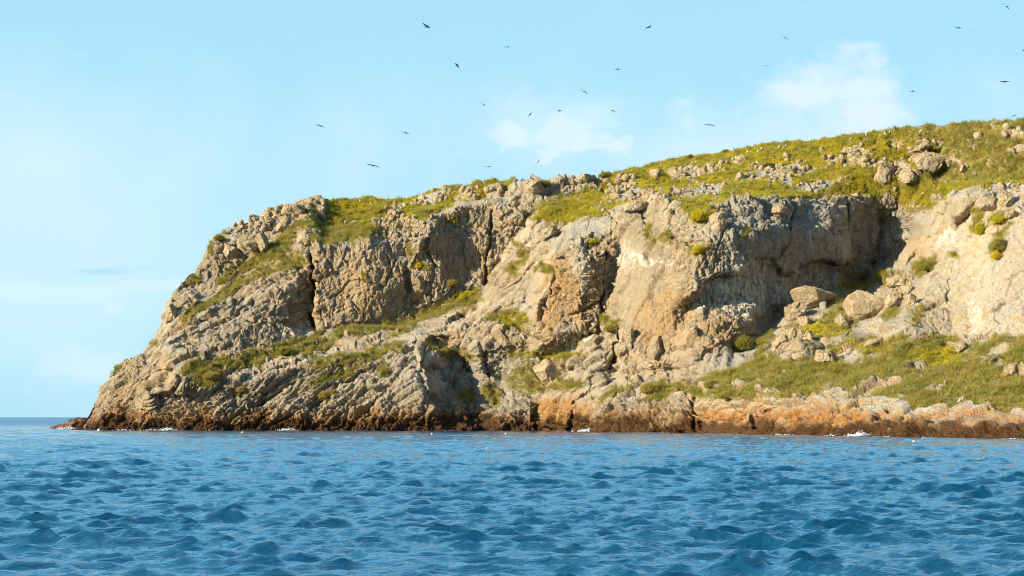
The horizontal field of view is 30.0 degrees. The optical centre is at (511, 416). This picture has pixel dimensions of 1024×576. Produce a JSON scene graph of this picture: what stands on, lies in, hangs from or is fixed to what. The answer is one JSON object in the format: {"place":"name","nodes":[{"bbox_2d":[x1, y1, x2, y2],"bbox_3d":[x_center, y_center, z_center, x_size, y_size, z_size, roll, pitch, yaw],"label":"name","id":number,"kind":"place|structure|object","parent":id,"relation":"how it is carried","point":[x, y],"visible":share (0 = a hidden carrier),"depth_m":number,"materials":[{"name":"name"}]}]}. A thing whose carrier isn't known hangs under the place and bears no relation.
{"place":"outdoors","nodes":[
{"label":"outdoors","id":0,"kind":"place"},
{"bbox_2d":[0,417,1023,575],"bbox_3d":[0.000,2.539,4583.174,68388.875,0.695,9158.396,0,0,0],"label":"sea","id":1,"kind":"structure","parent":0,"point":[277,503],"depth_m":58.00,"materials":[{"name":"blue liquid"}]},
{"bbox_2d":[49,417,86,428],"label":"sea rock","id":2,"kind":"object","parent":1,"relation":"in","point":[75,422],"visible":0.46,"depth_m":417.59,"materials":[{"name":"brown stone"}]},
{"bbox_2d":[53,426,1017,438],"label":"sea foam","id":3,"kind":"object","parent":1,"relation":"on","point":[857,434],"visible":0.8,"depth_m":339.12,"materials":[{"name":"white"}]},
{"bbox_2d":[0,0,1023,416],"label":"sky","id":4,"kind":"structure","parent":0,"point":[133,133],"materials":[{"name":"blue"}]},
{"bbox_2d":[70,119,1023,438],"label":"headland terrain","id":5,"kind":"structure","parent":0,"point":[700,313],"depth_m":369.70,"materials":[{"name":"stone"}]},
{"bbox_2d":[165,302,176,322],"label":"boulder","id":6,"kind":"object","parent":5,"relation":"on","point":[171,312],"visible":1,"depth_m":401.19,"materials":[{"name":"stone"}]},
{"bbox_2d":[202,371,219,378],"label":"shrub","id":7,"kind":"object","parent":5,"relation":"on","point":[212,375],"visible":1,"depth_m":375.16,"materials":[{"name":"brown plant"}]},
{"bbox_2d":[213,234,224,240],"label":"shrub","id":8,"kind":"object","parent":5,"relation":"on","point":[219,237],"visible":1,"depth_m":417.35,"materials":[{"name":"green plant"}]},
{"bbox_2d":[223,242,240,259],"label":"boulder","id":9,"kind":"object","parent":5,"relation":"on","point":[230,252],"visible":1,"depth_m":414.25,"materials":[{"name":"stone"}]},
{"bbox_2d":[235,385,244,392],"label":"shrub","id":10,"kind":"object","parent":5,"relation":"on","point":[240,389],"visible":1,"depth_m":375.80,"materials":[{"name":"brown plant"}]},
{"bbox_2d":[237,234,258,256],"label":"boulder","id":11,"kind":"object","parent":5,"relation":"on","point":[247,244],"visible":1,"depth_m":413.92,"materials":[{"name":"stone"}]},
{"bbox_2d":[255,233,270,251],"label":"boulder","id":12,"kind":"object","parent":5,"relation":"on","point":[262,242],"visible":1,"depth_m":412.70,"materials":[{"name":"stone"}]},
{"bbox_2d":[274,345,294,354],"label":"shrub","id":13,"kind":"object","parent":5,"relation":"on","point":[285,350],"visible":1,"depth_m":384.21,"materials":[{"name":"green plant"}]},
{"bbox_2d":[275,215,295,232],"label":"boulder","id":14,"kind":"object","parent":5,"relation":"on","point":[286,221],"visible":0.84,"depth_m":419.35,"materials":[{"name":"stone"}]},
{"bbox_2d":[282,204,304,216],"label":"boulder","id":15,"kind":"object","parent":5,"relation":"on","point":[295,210],"visible":1,"depth_m":424.53,"materials":[{"name":"stone"}]},
{"bbox_2d":[296,228,321,246],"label":"boulder","id":16,"kind":"object","parent":5,"relation":"on","point":[303,236],"visible":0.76,"depth_m":409.89,"materials":[{"name":"stone"}]},
{"bbox_2d":[314,203,326,220],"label":"boulder","id":17,"kind":"object","parent":5,"relation":"on","point":[320,211],"visible":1,"depth_m":428.36,"materials":[{"name":"stone"}]},
{"bbox_2d":[318,391,329,398],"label":"shrub","id":18,"kind":"object","parent":5,"relation":"on","point":[322,394],"visible":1,"depth_m":372.69,"materials":[{"name":"brown plant"}]},
{"bbox_2d":[370,217,381,222],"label":"boulder","id":19,"kind":"object","parent":5,"relation":"on","point":[373,219],"visible":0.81,"depth_m":417.29,"materials":[{"name":"stone"}]},
{"bbox_2d":[388,209,396,214],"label":"boulder","id":20,"kind":"object","parent":5,"relation":"on","point":[390,211],"visible":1,"depth_m":418.19,"materials":[{"name":"stone"}]},
{"bbox_2d":[413,263,422,268],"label":"shrub","id":21,"kind":"object","parent":5,"relation":"on","point":[418,265],"visible":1,"depth_m":403.98,"materials":[{"name":"plant"}]},
{"bbox_2d":[446,279,456,285],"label":"shrub","id":22,"kind":"object","parent":5,"relation":"on","point":[451,282],"visible":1,"depth_m":403.85,"materials":[{"name":"brown plant"}]},
{"bbox_2d":[456,290,474,298],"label":"shrub","id":23,"kind":"object","parent":5,"relation":"on","point":[464,294],"visible":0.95,"depth_m":401.07,"materials":[{"name":"plant"}]},
{"bbox_2d":[511,201,518,206],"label":"boulder","id":24,"kind":"object","parent":5,"relation":"on","point":[515,204],"visible":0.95,"depth_m":413.01,"materials":[{"name":"stone"}]},
{"bbox_2d":[523,179,545,195],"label":"boulder","id":25,"kind":"object","parent":5,"relation":"on","point":[534,187],"visible":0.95,"depth_m":411.04,"materials":[{"name":"stone"}]},
{"bbox_2d":[541,180,550,186],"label":"shrub","id":26,"kind":"object","parent":5,"relation":"on","point":[545,183],"visible":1,"depth_m":412.01,"materials":[{"name":"green plant"}]},
{"bbox_2d":[533,358,561,382],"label":"boulder","id":27,"kind":"object","parent":5,"relation":"on","point":[546,370],"visible":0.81,"depth_m":363.96,"materials":[{"name":"stone"}]},
{"bbox_2d":[539,224,559,239],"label":"boulder","id":28,"kind":"object","parent":5,"relation":"on","point":[550,231],"visible":1,"depth_m":390.79,"materials":[{"name":"stone"}]},
{"bbox_2d":[84,123,1023,428],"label":"loose stones","id":29,"kind":"object","parent":5,"relation":"on","point":[264,221],"visible":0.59,"depth_m":402.48,"materials":[{"name":"stone"}]},
{"bbox_2d":[110,116,1023,412],"bbox_3d":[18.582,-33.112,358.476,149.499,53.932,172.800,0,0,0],"label":"grass","id":30,"kind":"structure","parent":5,"relation":"on","point":[771,159],"depth_m":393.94,"materials":[{"name":"green plant"}]},
{"bbox_2d":[574,174,593,184],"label":"boulder","id":31,"kind":"object","parent":5,"relation":"on","point":[582,178],"visible":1,"depth_m":412.72,"materials":[{"name":"stone"}]},
{"bbox_2d":[598,170,610,177],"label":"shrub","id":32,"kind":"object","parent":5,"relation":"on","point":[604,174],"visible":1,"depth_m":414.47,"materials":[{"name":"green plant"}]},
{"bbox_2d":[603,324,615,332],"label":"shrub","id":33,"kind":"object","parent":5,"relation":"on","point":[610,328],"visible":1,"depth_m":358.46,"materials":[{"name":"green plant"}]},
{"bbox_2d":[618,326,634,356],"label":"boulder","id":34,"kind":"object","parent":5,"relation":"on","point":[626,337],"visible":0.94,"depth_m":348.80,"materials":[{"name":"stone"}]},
{"bbox_2d":[623,200,647,212],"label":"boulder","id":35,"kind":"object","parent":5,"relation":"on","point":[631,206],"visible":1,"depth_m":375.67,"materials":[{"name":"stone"}]},
{"bbox_2d":[640,381,660,393],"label":"shrub","id":36,"kind":"object","parent":5,"relation":"on","point":[651,387],"visible":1,"depth_m":332.79,"materials":[{"name":"green plant"}]},
{"bbox_2d":[649,168,661,177],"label":"boulder","id":37,"kind":"object","parent":5,"relation":"on","point":[656,172],"visible":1,"depth_m":408.50,"materials":[{"name":"stone"}]},
{"bbox_2d":[649,336,662,359],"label":"boulder","id":38,"kind":"object","parent":5,"relation":"on","point":[656,348],"visible":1,"depth_m":339.06,"materials":[{"name":"stone"}]},
{"bbox_2d":[667,167,684,178],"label":"boulder","id":39,"kind":"object","parent":5,"relation":"on","point":[673,172],"visible":0.94,"depth_m":404.85,"materials":[{"name":"stone"}]},
{"bbox_2d":[688,244,705,253],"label":"shrub","id":40,"kind":"object","parent":5,"relation":"on","point":[697,249],"visible":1,"depth_m":344.29,"materials":[{"name":"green plant"}]},
{"bbox_2d":[688,207,711,222],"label":"shrub","id":41,"kind":"object","parent":5,"relation":"on","point":[699,215],"visible":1,"depth_m":352.41,"materials":[{"name":"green plant"}]},
{"bbox_2d":[702,379,715,389],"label":"shrub","id":42,"kind":"object","parent":5,"relation":"on","point":[709,383],"visible":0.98,"depth_m":317.26,"materials":[{"name":"green plant"}]},
{"bbox_2d":[708,211,725,231],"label":"boulder","id":43,"kind":"object","parent":5,"relation":"on","point":[717,220],"visible":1,"depth_m":346.78,"materials":[{"name":"stone"}]},
{"bbox_2d":[717,390,733,399],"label":"shrub","id":44,"kind":"object","parent":5,"relation":"on","point":[723,395],"visible":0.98,"depth_m":306.69,"materials":[{"name":"green plant"}]},
{"bbox_2d":[736,171,745,178],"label":"boulder","id":45,"kind":"object","parent":5,"relation":"on","point":[740,175],"visible":0.85,"depth_m":390.79,"materials":[{"name":"stone"}]},
{"bbox_2d":[731,334,753,350],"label":"shrub","id":46,"kind":"object","parent":5,"relation":"on","point":[743,343],"visible":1,"depth_m":331.49,"materials":[{"name":"green plant"}]},
{"bbox_2d":[769,204,787,215],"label":"boulder","id":47,"kind":"object","parent":5,"relation":"on","point":[780,209],"visible":1,"depth_m":359.06,"materials":[{"name":"stone"}]},
{"bbox_2d":[772,334,794,355],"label":"boulder","id":48,"kind":"object","parent":5,"relation":"on","point":[778,344],"visible":0.86,"depth_m":319.65,"materials":[{"name":"stone"}]},
{"bbox_2d":[780,327,789,334],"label":"boulder","id":49,"kind":"object","parent":5,"relation":"on","point":[784,331],"visible":0.64,"depth_m":327.87,"materials":[{"name":"stone"}]},
{"bbox_2d":[787,328,797,336],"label":"boulder","id":50,"kind":"object","parent":5,"relation":"on","point":[792,332],"visible":0.73,"depth_m":325.86,"materials":[{"name":"stone"}]},
{"bbox_2d":[784,301,807,320],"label":"boulder","id":51,"kind":"object","parent":5,"relation":"on","point":[793,311],"visible":0.84,"depth_m":343.59,"materials":[{"name":"stone"}]},
{"bbox_2d":[795,329,803,338],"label":"boulder","id":52,"kind":"object","parent":5,"relation":"on","point":[800,334],"visible":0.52,"depth_m":320.40,"materials":[{"name":"stone"}]},
{"bbox_2d":[785,338,822,360],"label":"boulder","id":53,"kind":"object","parent":5,"relation":"on","point":[797,348],"visible":0.94,"depth_m":306.07,"materials":[{"name":"stone"}]},
{"bbox_2d":[797,315,812,327],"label":"boulder","id":54,"kind":"object","parent":5,"relation":"on","point":[802,320],"visible":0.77,"depth_m":331.62,"materials":[{"name":"stone"}]},
{"bbox_2d":[803,330,813,339],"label":"boulder","id":55,"kind":"object","parent":5,"relation":"on","point":[809,335],"visible":0.59,"depth_m":317.58,"materials":[{"name":"stone"}]},
{"bbox_2d":[790,285,837,308],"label":"boulder","id":56,"kind":"object","parent":5,"relation":"on","point":[811,297],"visible":0.73,"depth_m":347.53,"materials":[{"name":"stone"}]},
{"bbox_2d":[815,349,836,362],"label":"boulder","id":57,"kind":"object","parent":5,"relation":"on","point":[826,355],"visible":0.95,"depth_m":300.06,"materials":[{"name":"stone"}]},
{"bbox_2d":[834,313,848,327],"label":"boulder","id":58,"kind":"object","parent":5,"relation":"on","point":[840,319],"visible":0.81,"depth_m":329.65,"materials":[{"name":"stone"}]},
{"bbox_2d":[841,147,857,155],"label":"boulder","id":59,"kind":"object","parent":5,"relation":"on","point":[845,151],"visible":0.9,"depth_m":395.55,"materials":[{"name":"stone"}]},
{"bbox_2d":[852,192,861,197],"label":"boulder","id":60,"kind":"object","parent":5,"relation":"on","point":[857,195],"visible":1,"depth_m":378.31,"materials":[{"name":"stone"}]},
{"bbox_2d":[843,290,884,320],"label":"boulder","id":61,"kind":"object","parent":5,"relation":"on","point":[859,305],"visible":0.76,"depth_m":329.94,"materials":[{"name":"stone"}]},
{"bbox_2d":[863,337,882,347],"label":"boulder","id":62,"kind":"object","parent":5,"relation":"on","point":[872,342],"visible":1,"depth_m":298.50,"materials":[{"name":"stone"}]},
{"bbox_2d":[873,162,894,185],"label":"boulder","id":63,"kind":"object","parent":5,"relation":"on","point":[885,170],"visible":1,"depth_m":379.67,"materials":[{"name":"stone"}]},
{"bbox_2d":[890,140,896,147],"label":"boulder","id":64,"kind":"object","parent":5,"relation":"on","point":[893,144],"visible":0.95,"depth_m":392.75,"materials":[{"name":"stone"}]},
{"bbox_2d":[884,292,904,307],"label":"boulder","id":65,"kind":"object","parent":5,"relation":"on","point":[893,299],"visible":0.86,"depth_m":321.32,"materials":[{"name":"stone"}]},
{"bbox_2d":[886,275,905,287],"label":"boulder","id":66,"kind":"object","parent":5,"relation":"on","point":[895,281],"visible":1,"depth_m":342.30,"materials":[{"name":"stone"}]},
{"bbox_2d":[901,285,914,293],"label":"boulder","id":67,"kind":"object","parent":5,"relation":"on","point":[907,289],"visible":0.77,"depth_m":322.43,"materials":[{"name":"stone"}]},
{"bbox_2d":[901,169,918,183],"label":"boulder","id":68,"kind":"object","parent":5,"relation":"on","point":[909,176],"visible":1,"depth_m":375.06,"materials":[{"name":"stone"}]},
{"bbox_2d":[903,293,916,307],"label":"boulder","id":69,"kind":"object","parent":5,"relation":"on","point":[909,299],"visible":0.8,"depth_m":307.12,"materials":[{"name":"stone"}]},
{"bbox_2d":[919,140,928,150],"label":"boulder","id":70,"kind":"object","parent":5,"relation":"on","point":[923,145],"visible":1,"depth_m":381.13,"materials":[{"name":"stone"}]},
{"bbox_2d":[914,258,936,271],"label":"shrub","id":71,"kind":"object","parent":5,"relation":"on","point":[924,265],"visible":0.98,"depth_m":319.46,"materials":[{"name":"green plant"}]},
{"bbox_2d":[914,151,947,175],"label":"boulder","id":72,"kind":"object","parent":5,"relation":"on","point":[929,162],"visible":0.99,"depth_m":375.46,"materials":[{"name":"stone"}]},
{"bbox_2d":[945,158,952,166],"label":"boulder","id":73,"kind":"object","parent":5,"relation":"on","point":[949,163],"visible":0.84,"depth_m":374.74,"materials":[{"name":"stone"}]},
{"bbox_2d":[955,342,968,352],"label":"boulder","id":74,"kind":"object","parent":5,"relation":"on","point":[960,347],"visible":1,"depth_m":281.84,"materials":[{"name":"stone"}]},
{"bbox_2d":[949,196,975,223],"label":"boulder","id":75,"kind":"object","parent":5,"relation":"on","point":[959,212],"visible":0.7,"depth_m":323.21,"materials":[{"name":"stone"}]},
{"bbox_2d":[960,165,966,172],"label":"boulder","id":76,"kind":"object","parent":5,"relation":"on","point":[963,168],"visible":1,"depth_m":366.01,"materials":[{"name":"stone"}]},
{"bbox_2d":[973,222,986,234],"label":"shrub","id":77,"kind":"object","parent":5,"relation":"on","point":[980,228],"visible":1,"depth_m":310.40,"materials":[{"name":"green plant"}]},
{"bbox_2d":[979,195,997,210],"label":"boulder","id":78,"kind":"object","parent":5,"relation":"on","point":[988,202],"visible":0.95,"depth_m":314.25,"materials":[{"name":"stone"}]},
{"bbox_2d":[990,251,1001,260],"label":"shrub","id":79,"kind":"object","parent":5,"relation":"on","point":[997,255],"visible":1,"depth_m":298.78,"materials":[{"name":"yellow plant"}]},
{"bbox_2d":[989,237,1006,251],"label":"shrub","id":80,"kind":"object","parent":5,"relation":"on","point":[997,244],"visible":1,"depth_m":299.19,"materials":[{"name":"green plant"}]},
{"bbox_2d":[990,213,1007,223],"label":"shrub","id":81,"kind":"object","parent":5,"relation":"on","point":[1000,218],"visible":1,"depth_m":307.12,"materials":[{"name":"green plant"}]},
{"bbox_2d":[996,182,1006,189],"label":"boulder","id":82,"kind":"object","parent":5,"relation":"on","point":[999,185],"visible":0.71,"depth_m":329.83,"materials":[{"name":"stone"}]},
{"bbox_2d":[994,190,1013,209],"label":"boulder","id":83,"kind":"object","parent":5,"relation":"on","point":[1006,199],"visible":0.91,"depth_m":312.38,"materials":[{"name":"stone"}]},
{"bbox_2d":[1001,362,1017,376],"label":"boulder","id":84,"kind":"object","parent":5,"relation":"on","point":[1011,368],"visible":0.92,"depth_m":260.13,"materials":[{"name":"stone"}]},
{"bbox_2d":[1003,210,1018,218],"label":"boulder","id":85,"kind":"object","parent":5,"relation":"on","point":[1011,214],"visible":1,"depth_m":305.85,"materials":[{"name":"stone"}]},
{"bbox_2d":[1019,361,1023,376],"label":"boulder","id":86,"kind":"object","parent":5,"relation":"on","point":[1021,369],"visible":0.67,"depth_m":257.21,"materials":[{"name":"stone"}]}
]}

